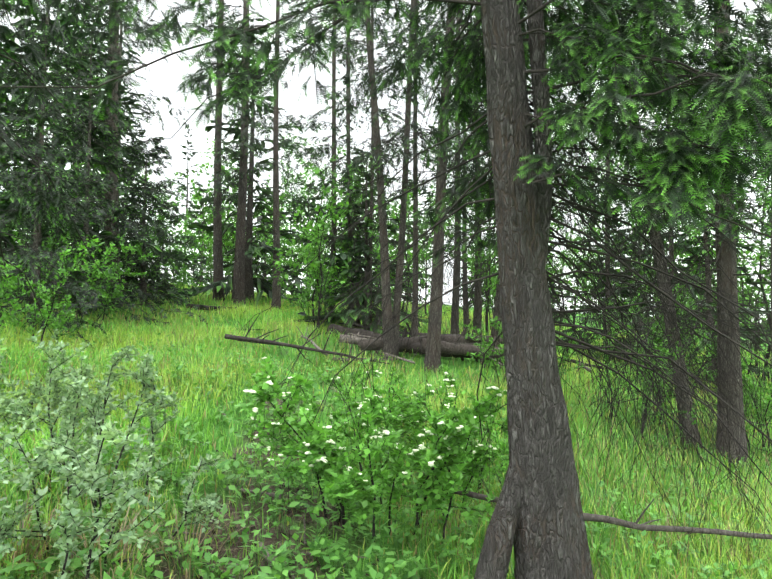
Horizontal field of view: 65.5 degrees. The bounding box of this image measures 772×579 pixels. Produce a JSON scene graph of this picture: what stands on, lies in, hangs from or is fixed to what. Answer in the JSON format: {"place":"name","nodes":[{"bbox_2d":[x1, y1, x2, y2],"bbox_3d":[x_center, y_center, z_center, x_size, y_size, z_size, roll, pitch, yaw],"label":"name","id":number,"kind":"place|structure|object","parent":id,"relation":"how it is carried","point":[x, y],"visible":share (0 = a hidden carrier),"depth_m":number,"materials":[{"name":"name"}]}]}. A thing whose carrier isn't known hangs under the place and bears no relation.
{"place":"outdoors","nodes":[
{"label":"outdoors","id":0,"kind":"place"},
{"bbox_2d":[0,98,100,289],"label":"tree","id":1,"kind":"object","parent":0,"point":[48,128],"depth_m":13.07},
{"bbox_2d":[199,132,325,243],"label":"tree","id":2,"kind":"object","parent":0,"point":[269,174],"depth_m":34.70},
{"bbox_2d":[0,0,771,322],"label":"sky","id":3,"kind":"structure","parent":0,"point":[163,76],"materials":[{"name":"white"}]},
{"bbox_2d":[0,283,771,578],"bbox_3d":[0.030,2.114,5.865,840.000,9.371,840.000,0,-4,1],"label":"terrain","id":4,"kind":"structure","parent":0,"point":[273,539],"depth_m":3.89,"materials":[{"name":"plant"}]},
{"bbox_2d":[0,20,91,286],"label":"tree","id":5,"kind":"object","parent":4,"relation":"on","point":[4,238],"depth_m":12.06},
{"bbox_2d":[0,328,93,445],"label":"shrub","id":6,"kind":"object","parent":4,"relation":"on","point":[59,388],"depth_m":4.35,"materials":[{"name":"plant"}]},
{"bbox_2d":[0,0,99,297],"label":"tree","id":7,"kind":"object","parent":4,"relation":"on","point":[8,31],"depth_m":11.66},
{"bbox_2d":[0,235,104,348],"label":"brush","id":8,"kind":"object","parent":4,"relation":"on","point":[11,282],"depth_m":7.36,"materials":[{"name":"plant"}]},
{"bbox_2d":[1,0,132,276],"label":"tree","id":9,"kind":"object","parent":4,"relation":"on","point":[61,22],"depth_m":17.14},
{"bbox_2d":[0,24,138,350],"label":"conifer tree","id":10,"kind":"object","parent":4,"relation":"on","point":[62,57],"depth_m":8.74,"materials":[{"name":"plant"}]},
{"bbox_2d":[1,212,157,324],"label":"brush","id":11,"kind":"object","parent":4,"relation":"on","point":[118,293],"depth_m":9.89,"materials":[{"name":"plant"}]},
{"bbox_2d":[0,0,161,302],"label":"tree","id":12,"kind":"object","parent":4,"relation":"on","point":[17,201],"depth_m":11.17,"materials":[{"name":"plant"}]},
{"bbox_2d":[1,0,161,279],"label":"tree","id":13,"kind":"object","parent":4,"relation":"on","point":[88,59],"depth_m":17.21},
{"bbox_2d":[34,2,142,200],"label":"tree","id":14,"kind":"object","parent":4,"relation":"on","point":[95,86],"depth_m":27.01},
{"bbox_2d":[0,19,207,326],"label":"conifer tree","id":15,"kind":"object","parent":4,"relation":"on","point":[106,134],"depth_m":10.96,"materials":[{"name":"plant"}]},
{"bbox_2d":[0,0,208,334],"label":"tree","id":16,"kind":"object","parent":4,"relation":"on","point":[59,34],"depth_m":5.88,"materials":[{"name":"plant"}]},
{"bbox_2d":[63,0,154,232],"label":"tree","id":17,"kind":"object","parent":4,"relation":"on","point":[132,113],"depth_m":31.28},
{"bbox_2d":[0,330,224,578],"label":"shrub","id":18,"kind":"object","parent":4,"relation":"on","point":[85,471],"depth_m":2.66,"materials":[{"name":"plant"}]},
{"bbox_2d":[0,0,228,312],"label":"tree","id":19,"kind":"object","parent":4,"relation":"on","point":[139,169],"depth_m":12.53,"materials":[{"name":"plant"}]},
{"bbox_2d":[58,168,178,280],"bbox_3d":[-13.754,-4.721,28.445,6.192,9.297,7.015,0,-4,1],"label":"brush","id":20,"kind":"object","parent":4,"relation":"on","point":[157,215],"depth_m":30.55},
{"bbox_2d":[49,63,196,304],"bbox_3d":[-6.296,-2.325,13.854,3.819,6.037,3.688,0,-4,1],"label":"tree","id":21,"kind":"object","parent":4,"relation":"on","point":[182,258],"depth_m":13.91,"materials":[{"name":"plant"}]},
{"bbox_2d":[92,129,215,314],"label":"conifer tree","id":22,"kind":"object","parent":4,"relation":"on","point":[153,155],"depth_m":13.26,"materials":[{"name":"plant"}]},
{"bbox_2d":[119,170,194,278],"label":"deciduous tree","id":23,"kind":"object","parent":4,"relation":"on","point":[148,178],"depth_m":30.71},
{"bbox_2d":[149,205,175,281],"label":"tree","id":24,"kind":"object","parent":4,"relation":"on","point":[159,244],"depth_m":42.61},
{"bbox_2d":[132,251,205,295],"bbox_3d":[-5.467,-0.280,14.777,1.518,1.615,1.842,-3,-5,40],"label":"brush","id":25,"kind":"object","parent":4,"relation":"on","point":[176,268],"depth_m":14.93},
{"bbox_2d":[152,192,210,278],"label":"deciduous tree","id":26,"kind":"object","parent":4,"relation":"on","point":[194,250],"depth_m":27.46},
{"bbox_2d":[162,124,212,281],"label":"spire tree","id":27,"kind":"object","parent":4,"relation":"on","point":[183,187],"depth_m":43.55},
{"bbox_2d":[166,300,236,310],"bbox_3d":[-4.493,0.412,14.854,1.843,0.326,0.603,-1,-4,13],"label":"log","id":28,"kind":"object","parent":4,"relation":"on","point":[207,306],"visible":0.31,"depth_m":14.62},
{"bbox_2d":[172,248,232,302],"bbox_3d":[-4.939,-0.439,16.501,1.473,1.726,1.933,0,-4,1],"label":"brush","id":29,"kind":"object","parent":4,"relation":"on","point":[189,276],"depth_m":16.51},
{"bbox_2d":[177,184,229,285],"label":"tree","id":30,"kind":"object","parent":4,"relation":"on","point":[198,237],"depth_m":23.93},
{"bbox_2d":[181,0,266,303],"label":"tree","id":31,"kind":"object","parent":4,"relation":"on","point":[217,236],"depth_m":16.02,"materials":[{"name":"plant"}]},
{"bbox_2d":[167,162,306,291],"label":"deciduous tree","id":32,"kind":"object","parent":4,"relation":"on","point":[194,200],"depth_m":18.64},
{"bbox_2d":[190,158,285,293],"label":"deciduous tree","id":33,"kind":"object","parent":4,"relation":"on","point":[207,207],"depth_m":20.27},
{"bbox_2d":[152,18,328,307],"bbox_3d":[-3.777,-3.628,17.048,4.690,8.635,4.295,0,-4,1],"label":"tree","id":34,"kind":"object","parent":4,"relation":"on","point":[209,288],"depth_m":16.81,"materials":[{"name":"plant"}]},
{"bbox_2d":[212,153,268,290],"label":"tree","id":35,"kind":"object","parent":4,"relation":"on","point":[253,226],"depth_m":34.90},
{"bbox_2d":[186,0,310,306],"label":"tree","id":36,"kind":"object","parent":4,"relation":"on","point":[241,211],"depth_m":15.97,"materials":[{"name":"plant"}]},
{"bbox_2d":[202,187,301,295],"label":"deciduous tree","id":37,"kind":"object","parent":4,"relation":"on","point":[270,257],"depth_m":19.66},
{"bbox_2d":[224,487,287,497],"bbox_3d":[-0.828,1.292,3.826,0.404,0.099,0.027,1,-4,-8],"label":"stick","id":38,"kind":"object","parent":4,"relation":"on","point":[261,493],"visible":0.42,"depth_m":3.82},
{"bbox_2d":[257,542,285,578],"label":"stick","id":39,"kind":"object","parent":4,"relation":"on","point":[261,552],"visible":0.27,"depth_m":3.06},
{"bbox_2d":[253,191,295,293],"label":"tree","id":40,"kind":"object","parent":4,"relation":"on","point":[270,204],"depth_m":27.00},
{"bbox_2d":[226,0,323,309],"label":"tree","id":41,"kind":"object","parent":4,"relation":"on","point":[289,175],"depth_m":15.37,"materials":[{"name":"plant"}]},
{"bbox_2d":[185,137,376,294],"bbox_3d":[-3.224,-2.068,20.369,6.847,5.421,3.019,2,-4,-26],"label":"deciduous tree","id":42,"kind":"object","parent":4,"relation":"on","point":[186,176],"depth_m":19.68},
{"bbox_2d":[254,216,312,285],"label":"deciduous tree","id":43,"kind":"object","parent":4,"relation":"on","point":[294,249],"depth_m":34.59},
{"bbox_2d":[254,199,313,290],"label":"deciduous tree","id":44,"kind":"object","parent":4,"relation":"on","point":[286,226],"depth_m":36.36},
{"bbox_2d":[224,313,354,363],"bbox_3d":[-1.444,0.803,9.023,1.994,0.900,0.589,0,-4,1],"label":"fallen branch","id":45,"kind":"object","parent":4,"relation":"on","point":[257,339],"visible":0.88,"depth_m":8.97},
{"bbox_2d":[265,183,336,296],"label":"tree","id":46,"kind":"object","parent":4,"relation":"on","point":[298,238],"depth_m":20.38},
{"bbox_2d":[271,259,351,323],"bbox_3d":[-1.683,0.073,13.700,2.003,1.761,2.055,0,-4,1],"label":"brush","id":47,"kind":"object","parent":4,"relation":"on","point":[307,293],"depth_m":13.60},
{"bbox_2d":[261,138,362,275],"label":"deciduous tree","id":48,"kind":"object","parent":4,"relation":"on","point":[302,161],"depth_m":29.29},
{"bbox_2d":[296,324,328,355],"bbox_3d":[-1.232,0.805,9.835,0.341,0.502,1.414,1,-4,-16],"label":"fallen branch","id":49,"kind":"object","parent":4,"relation":"on","point":[314,345],"visible":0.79,"depth_m":9.91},
{"bbox_2d":[238,340,389,363],"bbox_3d":[-1.115,0.950,9.112,2.370,0.390,0.341,0,-4,0],"label":"fallen branch","id":50,"kind":"object","parent":4,"relation":"on","point":[289,358],"visible":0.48,"depth_m":9.25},
{"bbox_2d":[291,221,345,314],"bbox_3d":[-1.665,-0.563,15.926,1.709,2.713,2.010,0,-4,1],"label":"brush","id":51,"kind":"object","parent":4,"relation":"on","point":[304,230],"depth_m":15.92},
{"bbox_2d":[274,144,373,333],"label":"deciduous tree","id":52,"kind":"object","parent":4,"relation":"on","point":[315,168],"depth_m":12.49,"materials":[{"name":"plant"}]},
{"bbox_2d":[280,161,368,288],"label":"deciduous tree","id":53,"kind":"object","parent":4,"relation":"on","point":[310,177],"depth_m":34.37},
{"bbox_2d":[280,5,389,323],"bbox_3d":[-1.212,-7.560,14.078,2.704,17.148,3.203,0,-4,1],"label":"tree","id":54,"kind":"object","parent":4,"relation":"on","point":[315,153],"depth_m":13.72,"materials":[{"name":"plant"}]},
{"bbox_2d":[282,0,398,327],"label":"tree","id":55,"kind":"object","parent":4,"relation":"on","point":[344,121],"depth_m":13.88,"materials":[{"name":"plant"}]},
{"bbox_2d":[316,150,391,301],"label":"tree","id":56,"kind":"object","parent":4,"relation":"on","point":[364,232],"depth_m":24.36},
{"bbox_2d":[0,486,713,578],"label":"plants","id":57,"kind":"object","parent":4,"relation":"on","point":[39,555],"visible":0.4,"depth_m":2.80,"materials":[{"name":"plant"}]},
{"bbox_2d":[339,332,377,354],"bbox_3d":[-0.353,0.953,10.661,0.926,0.402,0.498,0,-4,1],"label":"log","id":58,"kind":"object","parent":4,"relation":"on","point":[356,339],"visible":0.29,"depth_m":10.47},
{"bbox_2d":[294,149,427,336],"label":"tree","id":59,"kind":"object","parent":4,"relation":"on","point":[344,257],"depth_m":13.27,"materials":[{"name":"plant"}]},
{"bbox_2d":[316,177,408,327],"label":"young tree","id":60,"kind":"object","parent":4,"relation":"on","point":[354,279],"depth_m":13.76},
{"bbox_2d":[274,2,458,364],"bbox_3d":[-0.315,-6.254,10.545,3.074,15.083,3.124,0,-4,1],"label":"tree","id":61,"kind":"object","parent":4,"relation":"on","point":[385,121],"depth_m":10.30,"materials":[{"name":"plant"}]},
{"bbox_2d":[327,324,406,339],"bbox_3d":[-0.168,0.949,11.591,2.446,0.591,0.554,-2,-5,31],"label":"log","id":62,"kind":"object","parent":4,"relation":"on","point":[354,331],"visible":0.17,"depth_m":11.83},
{"bbox_2d":[332,335,405,360],"bbox_3d":[-0.189,0.955,9.565,0.382,0.467,1.502,-3,-5,40],"label":"fallen branch","id":63,"kind":"object","parent":4,"relation":"on","point":[348,359],"visible":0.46,"depth_m":9.40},
{"bbox_2d":[239,351,507,542],"bbox_3d":[0.028,1.044,4.156,2.002,1.232,2.363,0,-4,1],"label":"ninebark shrub","id":64,"kind":"object","parent":4,"relation":"on","point":[316,440],"depth_m":3.49,"materials":[{"name":"plant"}]},
{"bbox_2d":[348,318,398,353],"bbox_3d":[-0.295,0.821,10.454,0.884,0.647,0.587,-3,-5,39],"label":"fallen branch","id":65,"kind":"object","parent":4,"relation":"on","point":[370,337],"visible":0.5,"depth_m":10.54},
{"bbox_2d":[362,172,397,296],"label":"tree","id":66,"kind":"object","parent":4,"relation":"on","point":[375,233],"depth_m":36.25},
{"bbox_2d":[326,7,436,322],"bbox_3d":[-0.121,-5.927,13.978,2.357,14.010,2.298,2,-4,-22],"label":"tree","id":67,"kind":"object","parent":4,"relation":"on","point":[355,158],"depth_m":13.54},
{"bbox_2d":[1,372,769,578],"bbox_3d":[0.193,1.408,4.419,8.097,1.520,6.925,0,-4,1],"label":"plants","id":68,"kind":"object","parent":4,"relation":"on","point":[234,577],"depth_m":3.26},
{"bbox_2d":[0,0,771,578],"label":"tree","id":69,"kind":"object","parent":4,"relation":"on","point":[713,118],"depth_m":2.96,"materials":[{"name":"plant"}]},
{"bbox_2d":[0,324,771,578],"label":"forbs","id":70,"kind":"object","parent":4,"relation":"on","point":[335,552],"visible":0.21,"depth_m":3.59,"materials":[{"name":"green plant"}]},
{"bbox_2d":[353,324,424,335],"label":"fallen branch","id":71,"kind":"object","parent":4,"relation":"on","point":[423,334],"visible":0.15,"depth_m":13.00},
{"bbox_2d":[295,0,482,355],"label":"tree","id":72,"kind":"object","parent":4,"relation":"on","point":[364,80],"depth_m":10.40,"materials":[{"name":"plant"}]},
{"bbox_2d":[375,351,417,363],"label":"fallen branch","id":73,"kind":"object","parent":4,"relation":"on","point":[406,360],"visible":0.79,"depth_m":9.79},
{"bbox_2d":[360,193,434,313],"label":"tree","id":74,"kind":"object","parent":4,"relation":"on","point":[410,253],"depth_m":20.41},
{"bbox_2d":[358,333,465,350],"bbox_3d":[0.633,0.973,11.264,0.681,0.320,3.181,-3,-5,36],"label":"log","id":75,"kind":"object","parent":4,"relation":"on","point":[364,342],"visible":0.31,"depth_m":10.30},
{"bbox_2d":[387,179,445,301],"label":"tree","id":76,"kind":"object","parent":4,"relation":"on","point":[407,243],"depth_m":27.96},
{"bbox_2d":[367,0,480,336],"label":"tree","id":77,"kind":"object","parent":4,"relation":"on","point":[415,265],"depth_m":11.27,"materials":[{"name":"plant"}]},
{"bbox_2d":[316,0,532,372],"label":"tree","id":78,"kind":"object","parent":4,"relation":"on","point":[435,312],"depth_m":9.87,"materials":[{"name":"plant"}]},
{"bbox_2d":[363,181,498,335],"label":"tree","id":79,"kind":"object","parent":4,"relation":"on","point":[468,259],"depth_m":13.32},
{"bbox_2d":[370,364,508,492],"bbox_3d":[0.632,1.253,5.192,1.542,1.120,2.147,0,-4,1],"label":"ninebark shrub","id":80,"kind":"object","parent":4,"relation":"on","point":[501,443],"depth_m":5.01,"materials":[{"name":"plant"}]},
{"bbox_2d":[411,104,470,304],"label":"tree","id":81,"kind":"object","parent":4,"relation":"on","point":[425,191],"depth_m":37.05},
{"bbox_2d":[399,339,494,361],"bbox_3d":[1.081,1.117,10.954,1.804,0.423,0.361,0,-4,1],"label":"log","id":82,"kind":"object","parent":4,"relation":"on","point":[414,347],"visible":0.19,"depth_m":10.83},
{"bbox_2d":[401,13,497,333],"bbox_3d":[1.766,-7.649,14.130,2.968,18.203,3.412,0,-4,1],"label":"tree","id":83,"kind":"object","parent":4,"relation":"on","point":[455,292],"depth_m":13.71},
{"bbox_2d":[430,12,488,329],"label":"tree","id":84,"kind":"object","parent":4,"relation":"on","point":[466,287],"depth_m":14.86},
{"bbox_2d":[421,336,503,370],"bbox_3d":[1.449,1.121,10.425,1.657,0.614,0.371,0,-4,-5],"label":"log","id":85,"kind":"object","parent":4,"relation":"on","point":[449,346],"visible":0.44,"depth_m":10.38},
{"bbox_2d":[411,0,526,335],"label":"tree","id":86,"kind":"object","parent":4,"relation":"on","point":[479,310],"depth_m":14.10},
{"bbox_2d":[441,319,503,343],"bbox_3d":[1.810,0.904,11.496,1.630,0.695,0.511,3,-5,-32],"label":"log","id":87,"kind":"object","parent":4,"relation":"on","point":[451,337],"visible":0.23,"depth_m":11.34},
{"bbox_2d":[459,224,496,310],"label":"tree","id":88,"kind":"object","parent":4,"relation":"on","point":[470,305],"depth_m":31.38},
{"bbox_2d":[461,204,497,310],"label":"tree","id":89,"kind":"object","parent":4,"relation":"on","point":[482,255],"depth_m":26.57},
{"bbox_2d":[474,458,519,578],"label":"spur tree","id":90,"kind":"object","parent":4,"relation":"on","point":[495,556],"visible":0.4,"depth_m":2.92,"materials":[{"name":"brown plant"}]},
{"bbox_2d":[460,252,564,329],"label":"tree","id":91,"kind":"object","parent":4,"relation":"on","point":[549,266],"depth_m":18.01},
{"bbox_2d":[446,22,586,346],"bbox_3d":[2.591,-6.722,12.002,3.450,16.013,3.283,0,-4,1],"label":"tree","id":92,"kind":"object","parent":4,"relation":"on","point":[493,329],"depth_m":11.72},
{"bbox_2d":[459,316,587,385],"bbox_3d":[2.117,1.006,9.050,1.871,1.255,1.342,3,-5,-36],"label":"brush","id":93,"kind":"object","parent":4,"relation":"on","point":[489,343],"depth_m":9.06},
{"bbox_2d":[546,224,594,323],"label":"tree","id":94,"kind":"object","parent":4,"relation":"on","point":[571,316],"depth_m":25.91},
{"bbox_2d":[520,1,622,313],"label":"tree","id":95,"kind":"object","parent":4,"relation":"on","point":[568,249],"depth_m":11.42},
{"bbox_2d":[555,231,600,324],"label":"tree","id":96,"kind":"object","parent":4,"relation":"on","point":[585,258],"depth_m":32.10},
{"bbox_2d":[574,354,590,373],"bbox_3d":[3.483,1.296,10.714,0.148,0.526,0.611,1,-4,-18],"label":"deadwood","id":97,"kind":"object","parent":4,"relation":"on","point":[587,369],"visible":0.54,"depth_m":10.59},
{"bbox_2d":[546,154,625,322],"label":"tree","id":98,"kind":"object","parent":4,"relation":"on","point":[551,223],"depth_m":21.19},
{"bbox_2d":[558,353,628,373],"bbox_3d":[3.962,1.303,11.439,1.652,0.662,0.397,1,-4,-10],"label":"fallen branch","id":99,"kind":"object","parent":4,"relation":"on","point":[573,361],"visible":0.25,"depth_m":11.42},
{"bbox_2d":[587,210,624,323],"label":"tree","id":100,"kind":"object","parent":4,"relation":"on","point":[616,264],"visible":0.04,"depth_m":35.55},
{"bbox_2d":[555,237,656,338],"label":"tree","id":101,"kind":"object","parent":4,"relation":"on","point":[564,264],"depth_m":18.40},
{"bbox_2d":[556,202,657,361],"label":"tree","id":102,"kind":"object","parent":4,"relation":"on","point":[625,291],"depth_m":14.79,"materials":[{"name":"plant"}]},
{"bbox_2d":[454,488,771,538],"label":"fallen branch","id":103,"kind":"object","parent":4,"relation":"on","point":[619,522],"visible":0.52,"depth_m":4.32,"materials":[{"name":"wood"}]},
{"bbox_2d":[577,66,654,360],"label":"tree","id":104,"kind":"object","parent":4,"relation":"on","point":[607,162],"depth_m":15.74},
{"bbox_2d":[586,168,666,334],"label":"tree","id":105,"kind":"object","parent":4,"relation":"on","point":[618,265],"depth_m":28.23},
{"bbox_2d":[599,206,654,322],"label":"tree","id":106,"kind":"object","parent":4,"relation":"on","point":[629,257],"depth_m":33.09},
{"bbox_2d":[483,0,771,473],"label":"tree","id":107,"kind":"object","parent":4,"relation":"on","point":[655,309],"depth_m":7.64,"materials":[{"name":"plant"}]},
{"bbox_2d":[582,283,713,439],"bbox_3d":[3.704,0.903,7.887,2.205,2.125,1.310,3,-5,-37],"label":"brush","id":108,"kind":"object","parent":4,"relation":"on","point":[654,362],"depth_m":7.75,"materials":[{"name":"plant"}]},
{"bbox_2d":[617,30,690,359],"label":"tree","id":109,"kind":"object","parent":4,"relation":"on","point":[670,247],"depth_m":13.04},
{"bbox_2d":[593,185,716,362],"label":"tree","id":110,"kind":"object","parent":4,"relation":"on","point":[637,277],"depth_m":14.57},
{"bbox_2d":[551,0,771,478],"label":"tree","id":111,"kind":"object","parent":4,"relation":"on","point":[711,261],"depth_m":7.41,"materials":[{"name":"plant"}]},
{"bbox_2d":[580,275,750,389],"bbox_3d":[5.503,0.910,11.957,2.666,2.560,2.714,0,-4,1],"label":"brush","id":112,"kind":"object","parent":4,"relation":"on","point":[660,339],"depth_m":11.76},
{"bbox_2d":[634,239,712,344],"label":"tree","id":113,"kind":"object","parent":4,"relation":"on","point":[675,256],"depth_m":13.43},
{"bbox_2d":[675,216,715,315],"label":"tree","id":114,"kind":"object","parent":4,"relation":"on","point":[701,261],"depth_m":35.88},
{"bbox_2d":[642,122,770,387],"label":"tree","id":115,"kind":"object","parent":4,"relation":"on","point":[695,251],"depth_m":12.44,"materials":[{"name":"plant"}]},
{"bbox_2d":[665,212,770,381],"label":"tree","id":116,"kind":"object","parent":4,"relation":"on","point":[754,263],"depth_m":13.74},
{"bbox_2d":[686,71,770,381],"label":"tree","id":117,"kind":"object","parent":4,"relation":"on","point":[757,258],"depth_m":13.89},
{"bbox_2d":[693,336,771,456],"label":"brush","id":118,"kind":"object","parent":4,"relation":"on","point":[751,385],"depth_m":8.03,"materials":[{"name":"plant"}]},
{"bbox_2d":[710,45,771,422],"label":"tree","id":119,"kind":"object","parent":4,"relation":"on","point":[759,297],"depth_m":10.13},
{"bbox_2d":[748,279,770,328],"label":"tree","id":120,"kind":"object","parent":4,"relation":"on","point":[764,315],"depth_m":15.08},
{"bbox_2d":[752,276,770,308],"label":"tree","id":121,"kind":"object","parent":4,"relation":"on","point":[765,293],"depth_m":30.74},
{"bbox_2d":[755,212,770,339],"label":"tree","id":122,"kind":"object","parent":4,"relation":"on","point":[766,272],"depth_m":33.49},
{"bbox_2d":[373,180,454,302],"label":"tree","id":123,"kind":"object","parent":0,"point":[408,224],"depth_m":28.25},
{"bbox_2d":[557,166,716,335],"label":"tree","id":124,"kind":"object","parent":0,"point":[611,257],"depth_m":21.25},
{"bbox_2d":[602,221,714,322],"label":"tree","id":125,"kind":"object","parent":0,"point":[647,274],"depth_m":29.69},
{"bbox_2d":[676,243,761,321],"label":"tree","id":126,"kind":"object","parent":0,"point":[715,285],"depth_m":21.55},
{"bbox_2d":[739,220,770,349],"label":"tree","id":127,"kind":"object","parent":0,"point":[749,254],"depth_m":26.33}
]}

